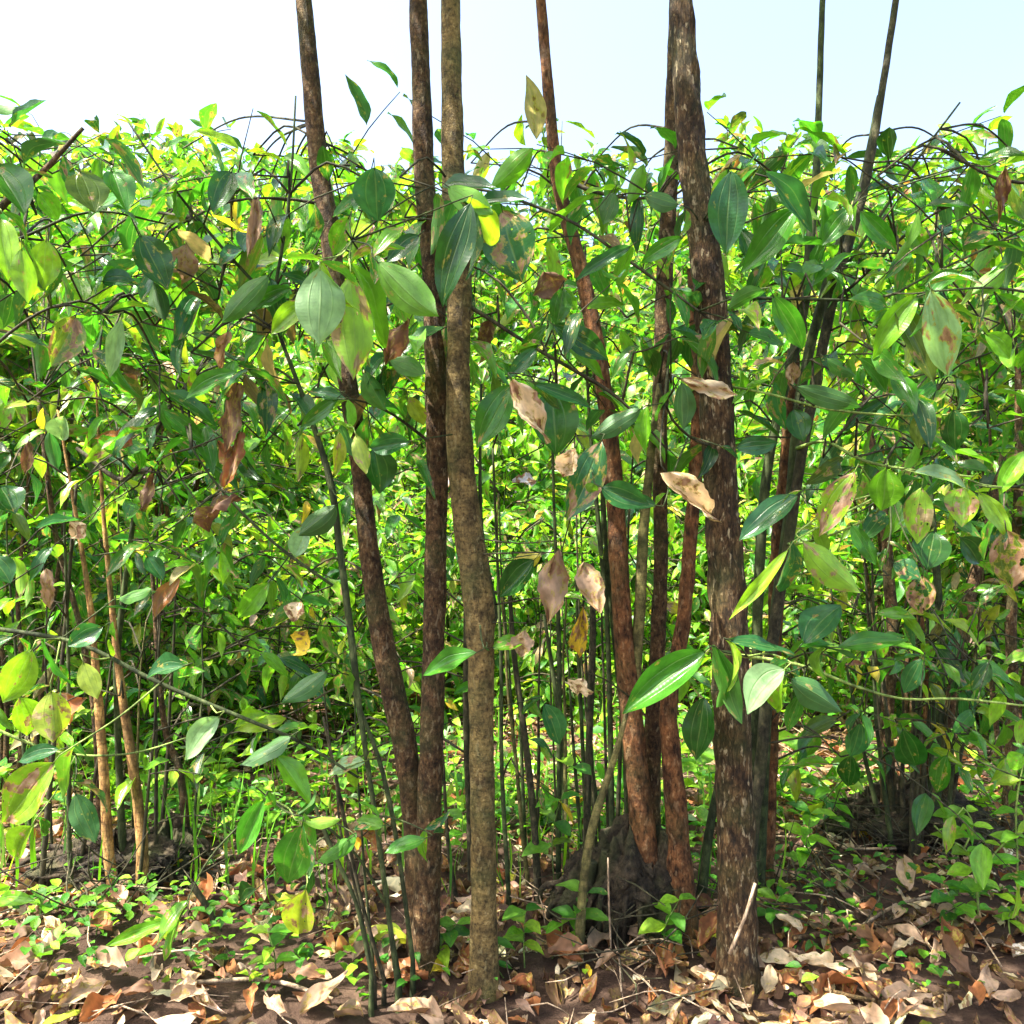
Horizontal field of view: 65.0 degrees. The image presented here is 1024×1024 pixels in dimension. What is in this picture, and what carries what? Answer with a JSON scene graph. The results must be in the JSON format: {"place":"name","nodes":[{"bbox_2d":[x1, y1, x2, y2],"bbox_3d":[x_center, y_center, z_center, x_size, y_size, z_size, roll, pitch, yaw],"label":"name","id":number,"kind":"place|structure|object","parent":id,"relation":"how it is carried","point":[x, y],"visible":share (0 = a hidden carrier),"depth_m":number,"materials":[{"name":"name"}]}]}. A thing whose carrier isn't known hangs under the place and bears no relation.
{"place":"outdoors","nodes":[
{"label":"outdoors","id":0,"kind":"place"},
{"bbox_2d":[0,520,1023,1023],"bbox_3d":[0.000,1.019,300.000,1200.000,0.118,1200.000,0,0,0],"label":"ground","id":1,"kind":"structure","parent":0,"point":[232,1006],"depth_m":1.86,"materials":[{"name":"soil"}]},
{"bbox_2d":[0,189,83,626],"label":"cinnamon bush","id":2,"kind":"object","parent":1,"relation":"on","point":[6,432],"visible":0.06,"depth_m":3.87,"materials":[{"name":"green plant"}]},
{"bbox_2d":[0,119,168,423],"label":"cinnamon bush","id":3,"kind":"object","parent":1,"relation":"on","point":[4,154],"visible":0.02,"depth_m":10.59,"materials":[{"name":"green plant"}]},
{"bbox_2d":[0,433,172,679],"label":"cinnamon bush","id":4,"kind":"object","parent":1,"relation":"on","point":[131,458],"visible":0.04,"depth_m":4.41,"materials":[{"name":"green plant"}]},
{"bbox_2d":[78,884,116,934],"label":"seedling","id":5,"kind":"object","parent":1,"relation":"on","point":[83,900],"visible":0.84,"depth_m":1.90,"materials":[{"name":"green plant"}]},
{"bbox_2d":[0,95,212,789],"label":"cinnamon bush","id":6,"kind":"object","parent":1,"relation":"on","point":[14,356],"visible":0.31,"depth_m":2.86,"materials":[{"name":"green plant"}]},
{"bbox_2d":[95,945,127,971],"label":"fallen leaf","id":7,"kind":"object","parent":1,"relation":"on","point":[113,957],"visible":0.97,"depth_m":1.71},
{"bbox_2d":[31,378,237,660],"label":"cinnamon bush","id":8,"kind":"object","parent":1,"relation":"on","point":[206,494],"visible":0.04,"depth_m":4.88,"materials":[{"name":"green plant"}]},
{"bbox_2d":[0,476,283,768],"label":"cinnamon bush","id":9,"kind":"object","parent":1,"relation":"on","point":[76,661],"visible":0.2,"depth_m":3.38,"materials":[{"name":"green plant"}]},
{"bbox_2d":[54,121,260,479],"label":"cinnamon bush","id":10,"kind":"object","parent":1,"relation":"on","point":[208,153],"visible":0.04,"depth_m":10.58,"materials":[{"name":"green plant"}]},
{"bbox_2d":[21,518,317,776],"bbox_3d":[-1.394,0.603,3.399,1.201,1.228,1.266,0,0,-32],"label":"cinnamon bush","id":11,"kind":"object","parent":1,"relation":"on","point":[213,601],"visible":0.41,"depth_m":3.31,"materials":[{"name":"green plant"}]},
{"bbox_2d":[57,190,297,650],"bbox_3d":[-1.934,-0.459,4.585,1.304,2.978,1.529,0,0,-10],"label":"cinnamon bush","id":12,"kind":"object","parent":1,"relation":"on","point":[224,299],"visible":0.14,"depth_m":4.47,"materials":[{"name":"green plant"}]},
{"bbox_2d":[71,114,291,489],"bbox_3d":[-8.265,-4.364,19.655,6.337,10.808,5.814,0,0,-19],"label":"cinnamon bush","id":13,"kind":"object","parent":1,"relation":"on","point":[140,126],"visible":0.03,"depth_m":19.41,"materials":[{"name":"green plant"}]},
{"bbox_2d":[0,99,376,908],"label":"cinnamon tree","id":14,"kind":"object","parent":1,"relation":"on","point":[26,271],"visible":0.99,"depth_m":1.51,"materials":[{"name":"green plant"}]},
{"bbox_2d":[119,123,300,344],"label":"cinnamon bush","id":15,"kind":"object","parent":1,"relation":"on","point":[163,165],"visible":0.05,"depth_m":13.58,"materials":[{"name":"green plant"}]},
{"bbox_2d":[0,154,453,897],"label":"cinnamon tree","id":16,"kind":"object","parent":1,"relation":"on","point":[158,842],"visible":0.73,"depth_m":2.14,"materials":[{"name":"green plant"}]},
{"bbox_2d":[112,373,347,662],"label":"cinnamon bush","id":17,"kind":"object","parent":1,"relation":"on","point":[314,485],"visible":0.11,"depth_m":4.90,"materials":[{"name":"green plant"}]},
{"bbox_2d":[165,142,345,359],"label":"cinnamon bush","id":18,"kind":"object","parent":1,"relation":"on","point":[226,207],"visible":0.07,"depth_m":10.78,"materials":[{"name":"green plant"}]},
{"bbox_2d":[72,96,449,1016],"bbox_3d":[-0.597,0.103,1.696,0.865,1.944,0.545,0,0,40],"label":"cinnamon tree","id":19,"kind":"object","parent":1,"relation":"on","point":[294,854],"visible":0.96,"depth_m":1.63,"materials":[{"name":"green plant"}]},
{"bbox_2d":[195,977,333,1000],"bbox_3d":[-0.516,0.990,1.684,0.297,0.035,0.048,0,0,2],"label":"dead stick","id":20,"kind":"object","parent":1,"relation":"on","point":[257,979],"visible":0.76,"depth_m":1.69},
{"bbox_2d":[0,0,532,978],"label":"cinnamon tree","id":21,"kind":"object","parent":1,"relation":"on","point":[350,314],"visible":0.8,"depth_m":1.82,"materials":[{"name":"green plant"}]},
{"bbox_2d":[247,923,298,970],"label":"seedling","id":22,"kind":"object","parent":1,"relation":"on","point":[276,937],"visible":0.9,"depth_m":1.75,"materials":[{"name":"green plant"}]},
{"bbox_2d":[130,503,421,785],"bbox_3d":[-1.034,0.582,3.635,1.335,1.289,1.256,0,0,31],"label":"cinnamon bush","id":23,"kind":"object","parent":1,"relation":"on","point":[284,633],"visible":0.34,"depth_m":3.49,"materials":[{"name":"green plant"}]},
{"bbox_2d":[217,279,346,462],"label":"cinnamon bush","id":24,"kind":"object","parent":1,"relation":"on","point":[286,366],"visible":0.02,"depth_m":8.40,"materials":[{"name":"green plant"}]},
{"bbox_2d":[201,330,425,616],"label":"cinnamon bush","id":25,"kind":"object","parent":1,"relation":"on","point":[307,379],"visible":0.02,"depth_m":6.50,"materials":[{"name":"green plant"}]},
{"bbox_2d":[223,130,415,445],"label":"cinnamon bush","id":26,"kind":"object","parent":1,"relation":"on","point":[236,161],"visible":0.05,"depth_m":13.96,"materials":[{"name":"green plant"}]},
{"bbox_2d":[299,969,347,1015],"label":"fallen leaf","id":27,"kind":"object","parent":1,"relation":"on","point":[316,994],"visible":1,"depth_m":1.61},
{"bbox_2d":[219,487,462,747],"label":"cinnamon bush","id":28,"kind":"object","parent":1,"relation":"on","point":[389,563],"visible":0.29,"depth_m":3.74,"materials":[{"name":"green plant"}]},
{"bbox_2d":[236,357,449,661],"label":"cinnamon bush","id":29,"kind":"object","parent":1,"relation":"on","point":[343,474],"visible":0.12,"depth_m":5.30,"materials":[{"name":"green plant"}]},
{"bbox_2d":[227,570,470,880],"bbox_3d":[-0.439,0.610,2.296,0.703,0.897,0.449,0,0,-8],"label":"sapling","id":30,"kind":"object","parent":1,"relation":"on","point":[295,679],"visible":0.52,"depth_m":2.24,"materials":[{"name":"green plant"}]},
{"bbox_2d":[263,142,500,393],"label":"cinnamon bush","id":31,"kind":"object","parent":1,"relation":"on","point":[394,320],"visible":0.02,"depth_m":10.44,"materials":[{"name":"green plant"}]},
{"bbox_2d":[349,721,459,899],"bbox_3d":[-0.293,0.821,2.250,0.305,0.484,0.220,0,0,0],"label":"sapling","id":32,"kind":"object","parent":1,"relation":"on","point":[450,789],"visible":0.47,"depth_m":2.15,"materials":[{"name":"green plant"}]},
{"bbox_2d":[387,997,429,1012],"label":"fallen leaf","id":33,"kind":"object","parent":1,"relation":"on","point":[401,1005],"visible":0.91,"depth_m":1.63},
{"bbox_2d":[407,995,443,1023],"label":"fallen leaf","id":34,"kind":"object","parent":1,"relation":"on","point":[433,1014],"visible":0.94,"depth_m":1.61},
{"bbox_2d":[310,352,550,680],"bbox_3d":[-0.552,0.093,5.712,1.840,2.439,1.925,0,0,-19],"label":"cinnamon bush","id":35,"kind":"object","parent":1,"relation":"on","point":[410,474],"visible":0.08,"depth_m":5.43,"materials":[{"name":"green plant"}]},
{"bbox_2d":[354,313,522,552],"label":"cinnamon bush","id":36,"kind":"object","parent":1,"relation":"on","point":[485,373],"depth_m":7.15,"materials":[{"name":"green plant"}]},
{"bbox_2d":[346,479,573,720],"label":"cinnamon bush","id":37,"kind":"object","parent":1,"relation":"on","point":[453,607],"visible":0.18,"depth_m":4.33,"materials":[{"name":"green plant"}]},
{"bbox_2d":[393,264,546,579],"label":"cinnamon bush","id":38,"kind":"object","parent":1,"relation":"on","point":[495,345],"visible":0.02,"depth_m":10.72,"materials":[{"name":"green plant"}]},
{"bbox_2d":[424,414,573,905],"bbox_3d":[-0.043,0.397,2.112,0.423,1.326,0.158,0,0,36],"label":"sapling","id":39,"kind":"object","parent":1,"relation":"on","point":[554,806],"visible":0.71,"depth_m":2.10,"materials":[{"name":"green plant"}]},
{"bbox_2d":[388,386,625,653],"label":"cinnamon bush","id":40,"kind":"object","parent":1,"relation":"on","point":[543,488],"visible":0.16,"depth_m":5.21,"materials":[{"name":"green plant"}]},
{"bbox_2d":[495,720,527,841],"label":"sapling","id":41,"kind":"object","parent":1,"relation":"on","point":[524,804],"visible":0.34,"depth_m":2.50,"materials":[{"name":"green plant"}]},
{"bbox_2d":[0,770,1023,1007],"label":"undergrowth plants","id":42,"kind":"object","parent":1,"relation":"on","point":[821,884],"visible":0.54,"depth_m":2.07,"materials":[{"name":"plant"}]},
{"bbox_2d":[0,702,1023,1023],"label":"twig litter","id":43,"kind":"object","parent":1,"relation":"on","point":[644,940],"visible":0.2,"depth_m":1.87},
{"bbox_2d":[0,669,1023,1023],"bbox_3d":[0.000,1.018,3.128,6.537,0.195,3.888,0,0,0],"label":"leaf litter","id":44,"kind":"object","parent":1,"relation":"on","point":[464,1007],"visible":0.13,"depth_m":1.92,"materials":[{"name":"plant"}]},
{"bbox_2d":[0,940,40,969],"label":"fallen leaf","id":45,"kind":"object","parent":44,"relation":"on","point":[16,958],"visible":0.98,"depth_m":1.72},
{"bbox_2d":[14,975,58,994],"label":"fallen leaf","id":46,"kind":"object","parent":44,"relation":"on","point":[31,984],"visible":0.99,"depth_m":1.63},
{"bbox_2d":[58,980,110,1007],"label":"fallen leaf","id":47,"kind":"object","parent":44,"relation":"on","point":[81,990],"visible":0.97,"depth_m":1.59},
{"bbox_2d":[79,988,121,1022],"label":"fallen leaf","id":48,"kind":"object","parent":44,"relation":"on","point":[93,1001],"visible":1,"depth_m":1.54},
{"bbox_2d":[437,916,469,966],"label":"seedling","id":49,"kind":"object","parent":44,"relation":"on","point":[450,934],"visible":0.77,"depth_m":1.86,"materials":[{"name":"green plant"}]},
{"bbox_2d":[521,755,591,879],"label":"seedling","id":50,"kind":"object","parent":44,"relation":"on","point":[563,826],"visible":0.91,"depth_m":2.11,"materials":[{"name":"green plant"}]},
{"bbox_2d":[638,893,695,943],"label":"seedling","id":51,"kind":"object","parent":44,"relation":"on","point":[650,925],"visible":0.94,"depth_m":1.85,"materials":[{"name":"green plant"}]},
{"bbox_2d":[697,911,716,947],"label":"fallen leaf","id":52,"kind":"object","parent":44,"relation":"on","point":[707,926],"visible":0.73,"depth_m":1.87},
{"bbox_2d":[813,993,858,1015],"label":"fallen leaf","id":53,"kind":"object","parent":44,"relation":"on","point":[835,1002],"visible":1,"depth_m":1.57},
{"bbox_2d":[858,1002,889,1023],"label":"fallen leaf","id":54,"kind":"object","parent":44,"relation":"on","point":[871,1012],"visible":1,"depth_m":1.56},
{"bbox_2d":[896,855,915,890],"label":"fallen leaf","id":55,"kind":"object","parent":44,"relation":"on","point":[903,867],"visible":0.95,"depth_m":2.15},
{"bbox_2d":[881,981,932,1003],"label":"fallen leaf","id":56,"kind":"object","parent":44,"relation":"on","point":[891,990],"visible":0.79,"depth_m":1.66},
{"bbox_2d":[942,934,975,983],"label":"fallen leaf","id":57,"kind":"object","parent":44,"relation":"on","point":[959,961],"visible":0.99,"depth_m":1.74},
{"bbox_2d":[0,578,1023,1000],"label":"ground cover","id":58,"kind":"object","parent":1,"relation":"on","point":[232,818],"visible":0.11,"depth_m":2.56,"materials":[{"name":"green plant"}]},
{"bbox_2d":[225,0,819,948],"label":"cinnamon tree","id":59,"kind":"object","parent":1,"relation":"on","point":[637,844],"visible":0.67,"depth_m":1.99,"materials":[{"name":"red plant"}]},
{"bbox_2d":[502,903,544,967],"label":"seedling","id":60,"kind":"object","parent":1,"relation":"on","point":[514,913],"visible":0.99,"depth_m":1.83,"materials":[{"name":"green plant"}]},
{"bbox_2d":[508,595,542,901],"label":"sapling","id":61,"kind":"object","parent":1,"relation":"on","point":[532,806],"visible":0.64,"depth_m":2.11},
{"bbox_2d":[472,223,595,384],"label":"cinnamon bush","id":62,"kind":"object","parent":1,"relation":"on","point":[501,275],"visible":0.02,"depth_m":14.69,"materials":[{"name":"green plant"}]},
{"bbox_2d":[448,370,645,879],"bbox_3d":[0.109,0.319,2.325,0.699,1.476,0.371,0,0,-12],"label":"sapling","id":63,"kind":"object","parent":1,"relation":"on","point":[626,461],"visible":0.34,"depth_m":2.15,"materials":[{"name":"green plant"}]},
{"bbox_2d":[542,614,572,868],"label":"sapling","id":64,"kind":"object","parent":1,"relation":"on","point":[546,639],"visible":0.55,"depth_m":2.29,"materials":[{"name":"green plant"}]},
{"bbox_2d":[466,125,654,366],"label":"cinnamon bush","id":65,"kind":"object","parent":1,"relation":"on","point":[541,216],"visible":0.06,"depth_m":19.12,"materials":[{"name":"green plant"}]},
{"bbox_2d":[510,580,623,818],"bbox_3d":[0.206,0.677,2.534,0.423,0.956,0.138,0,0,0],"label":"sapling","id":66,"kind":"object","parent":1,"relation":"on","point":[599,766],"visible":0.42,"depth_m":2.50,"materials":[{"name":"green plant"}]},
{"bbox_2d":[548,932,588,955],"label":"fallen leaf","id":67,"kind":"object","parent":1,"relation":"on","point":[562,944],"visible":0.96,"depth_m":1.82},
{"bbox_2d":[483,225,654,552],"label":"cinnamon bush","id":68,"kind":"object","parent":1,"relation":"on","point":[520,321],"visible":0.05,"depth_m":11.13,"materials":[{"name":"green plant"}]},
{"bbox_2d":[445,500,707,724],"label":"cinnamon bush","id":69,"kind":"object","parent":1,"relation":"on","point":[513,526],"visible":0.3,"depth_m":4.06,"materials":[{"name":"green plant"}]},
{"bbox_2d":[348,0,805,1003],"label":"cinnamon tree","id":70,"kind":"object","parent":1,"relation":"on","point":[550,416],"visible":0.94,"depth_m":1.71,"materials":[{"name":"green plant"}]},
{"bbox_2d":[552,879,608,946],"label":"seedling","id":71,"kind":"object","parent":1,"relation":"on","point":[567,911],"visible":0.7,"depth_m":1.85,"materials":[{"name":"green plant"}]},
{"bbox_2d":[495,227,680,494],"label":"cinnamon bush","id":72,"kind":"object","parent":1,"relation":"on","point":[608,316],"visible":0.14,"depth_m":8.50,"materials":[{"name":"green plant"}]},
{"bbox_2d":[583,563,595,848],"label":"sapling","id":73,"kind":"object","parent":1,"relation":"on","point":[589,734],"visible":0.59,"depth_m":2.19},
{"bbox_2d":[532,344,652,536],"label":"cinnamon bush","id":74,"kind":"object","parent":1,"relation":"on","point":[618,389],"visible":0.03,"depth_m":7.07,"materials":[{"name":"green plant"}]},
{"bbox_2d":[490,340,705,655],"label":"cinnamon bush","id":75,"kind":"object","parent":1,"relation":"on","point":[671,425],"visible":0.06,"depth_m":5.56,"materials":[{"name":"green plant"}]},
{"bbox_2d":[568,672,629,965],"bbox_3d":[0.173,0.699,1.796,0.117,0.725,0.195,0,0,35],"label":"sapling","id":76,"kind":"object","parent":1,"relation":"on","point":[577,686],"visible":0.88,"depth_m":1.83,"materials":[{"name":"brown plant"}]},
{"bbox_2d":[600,483,628,813],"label":"sapling","id":77,"kind":"object","parent":1,"relation":"on","point":[604,530],"visible":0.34,"depth_m":2.09,"materials":[{"name":"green plant"}]},
{"bbox_2d":[539,199,689,395],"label":"cinnamon bush","id":78,"kind":"object","parent":1,"relation":"on","point":[621,237],"visible":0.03,"depth_m":14.40,"materials":[{"name":"green plant"}]},
{"bbox_2d":[477,244,756,826],"bbox_3d":[0.220,0.162,2.296,0.858,1.793,0.541,0,0,25],"label":"sapling","id":79,"kind":"object","parent":1,"relation":"on","point":[512,307],"visible":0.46,"depth_m":2.15,"materials":[{"name":"green plant"}]},
{"bbox_2d":[502,484,757,691],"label":"cinnamon bush","id":80,"kind":"object","parent":1,"relation":"on","point":[677,546],"visible":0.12,"depth_m":4.51,"materials":[{"name":"green plant"}]},
{"bbox_2d":[600,195,780,401],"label":"cinnamon bush","id":81,"kind":"object","parent":1,"relation":"on","point":[680,281],"visible":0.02,"depth_m":10.85,"materials":[{"name":"green plant"}]},
{"bbox_2d":[572,343,820,657],"bbox_3d":[1.139,0.133,5.527,1.840,2.439,1.925,2,2,42],"label":"cinnamon bush","id":82,"kind":"object","parent":1,"relation":"on","point":[676,369],"visible":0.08,"depth_m":5.40,"materials":[{"name":"green plant"}]},
{"bbox_2d":[681,743,714,805],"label":"seedling","id":83,"kind":"object","parent":1,"relation":"on","point":[688,764],"visible":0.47,"depth_m":2.78,"materials":[{"name":"green plant"}]},
{"bbox_2d":[606,276,815,634],"bbox_3d":[1.579,-0.496,6.865,1.550,3.147,1.836,0,0,-24],"label":"cinnamon bush","id":84,"kind":"object","parent":1,"relation":"on","point":[735,371],"visible":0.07,"depth_m":6.79,"materials":[{"name":"green plant"}]},
{"bbox_2d":[638,250,801,543],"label":"cinnamon bush","id":85,"kind":"object","parent":1,"relation":"on","point":[766,314],"visible":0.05,"depth_m":8.49,"materials":[{"name":"green plant"}]},
{"bbox_2d":[489,0,1023,997],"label":"cinnamon tree","id":86,"kind":"object","parent":1,"relation":"on","point":[715,220],"visible":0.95,"depth_m":1.70,"materials":[{"name":"green plant"}]},
{"bbox_2d":[642,115,900,313],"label":"cinnamon bush","id":87,"kind":"object","parent":1,"relation":"on","point":[722,161],"visible":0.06,"depth_m":19.64,"materials":[{"name":"green plant"}]},
{"bbox_2d":[757,879,800,933],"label":"seedling","id":88,"kind":"object","parent":1,"relation":"on","point":[768,893],"visible":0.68,"depth_m":1.98,"materials":[{"name":"green plant"}]},
{"bbox_2d":[578,0,1023,918],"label":"cinnamon tree","id":89,"kind":"object","parent":1,"relation":"on","point":[824,564],"visible":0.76,"depth_m":1.97,"materials":[{"name":"green plant"}]},
{"bbox_2d":[779,801,837,872],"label":"seedling","id":90,"kind":"object","parent":1,"relation":"on","point":[804,831],"visible":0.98,"depth_m":2.30,"materials":[{"name":"green plant"}]},
{"bbox_2d":[686,135,930,374],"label":"cinnamon bush","id":91,"kind":"object","parent":1,"relation":"on","point":[729,255],"visible":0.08,"depth_m":10.35,"materials":[{"name":"green plant"}]},
{"bbox_2d":[671,483,948,736],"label":"cinnamon bush","id":92,"kind":"object","parent":1,"relation":"on","point":[801,606],"visible":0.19,"depth_m":3.94,"materials":[{"name":"green plant"}]},
{"bbox_2d":[683,342,966,661],"bbox_3d":[2.184,0.105,5.581,1.908,2.530,1.996,1,1,29],"label":"cinnamon bush","id":93,"kind":"object","parent":1,"relation":"on","point":[759,398],"visible":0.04,"depth_m":5.28,"materials":[{"name":"green plant"}]},
{"bbox_2d":[801,776,863,843],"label":"seedling","id":94,"kind":"object","parent":1,"relation":"on","point":[820,792],"visible":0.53,"depth_m":2.44,"materials":[{"name":"green plant"}]},
{"bbox_2d":[792,916,909,940],"bbox_3d":[0.819,1.004,1.940,0.319,0.022,0.020,0,0,-14],"label":"dead stick","id":95,"kind":"object","parent":1,"relation":"on","point":[833,931],"visible":0.81,"depth_m":1.93,"materials":[{"name":"wood"}]},
{"bbox_2d":[736,106,1023,732],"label":"cinnamon bush","id":96,"kind":"object","parent":1,"relation":"on","point":[978,136],"visible":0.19,"depth_m":3.64,"materials":[{"name":"green plant"}]},
{"bbox_2d":[740,152,1023,857],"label":"bush","id":97,"kind":"object","parent":1,"relation":"on","point":[948,723],"visible":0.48,"depth_m":2.39,"materials":[{"name":"green plant"}]},
{"bbox_2d":[747,470,1023,754],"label":"cinnamon bush","id":98,"kind":"object","parent":1,"relation":"on","point":[982,648],"visible":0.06,"depth_m":3.73,"materials":[{"name":"green plant"}]},
{"bbox_2d":[751,448,1020,720],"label":"cinnamon bush","id":99,"kind":"object","parent":1,"relation":"on","point":[810,459],"visible":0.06,"depth_m":4.36,"materials":[{"name":"green plant"}]},
{"bbox_2d":[814,194,1023,799],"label":"cinnamon bush","id":100,"kind":"object","parent":1,"relation":"on","point":[971,374],"visible":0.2,"depth_m":2.89,"materials":[{"name":"green plant"}]},
{"bbox_2d":[822,136,1023,792],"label":"cinnamon tree","id":101,"kind":"object","parent":1,"relation":"on","point":[931,336],"visible":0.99,"depth_m":1.53,"materials":[{"name":"green plant"}]},
{"bbox_2d":[916,873,978,925],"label":"seedling","id":102,"kind":"object","parent":1,"relation":"on","point":[937,896],"visible":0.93,"depth_m":1.94,"materials":[{"name":"green plant"}]},
{"bbox_2d":[930,766,1023,921],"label":"creeper","id":103,"kind":"object","parent":1,"relation":"on","point":[1006,838],"visible":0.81,"depth_m":1.93,"materials":[{"name":"green plant"}]},
{"bbox_2d":[0,0,1023,496],"label":"sky","id":104,"kind":"structure","parent":0,"point":[155,60],"materials":[{"name":"white"}]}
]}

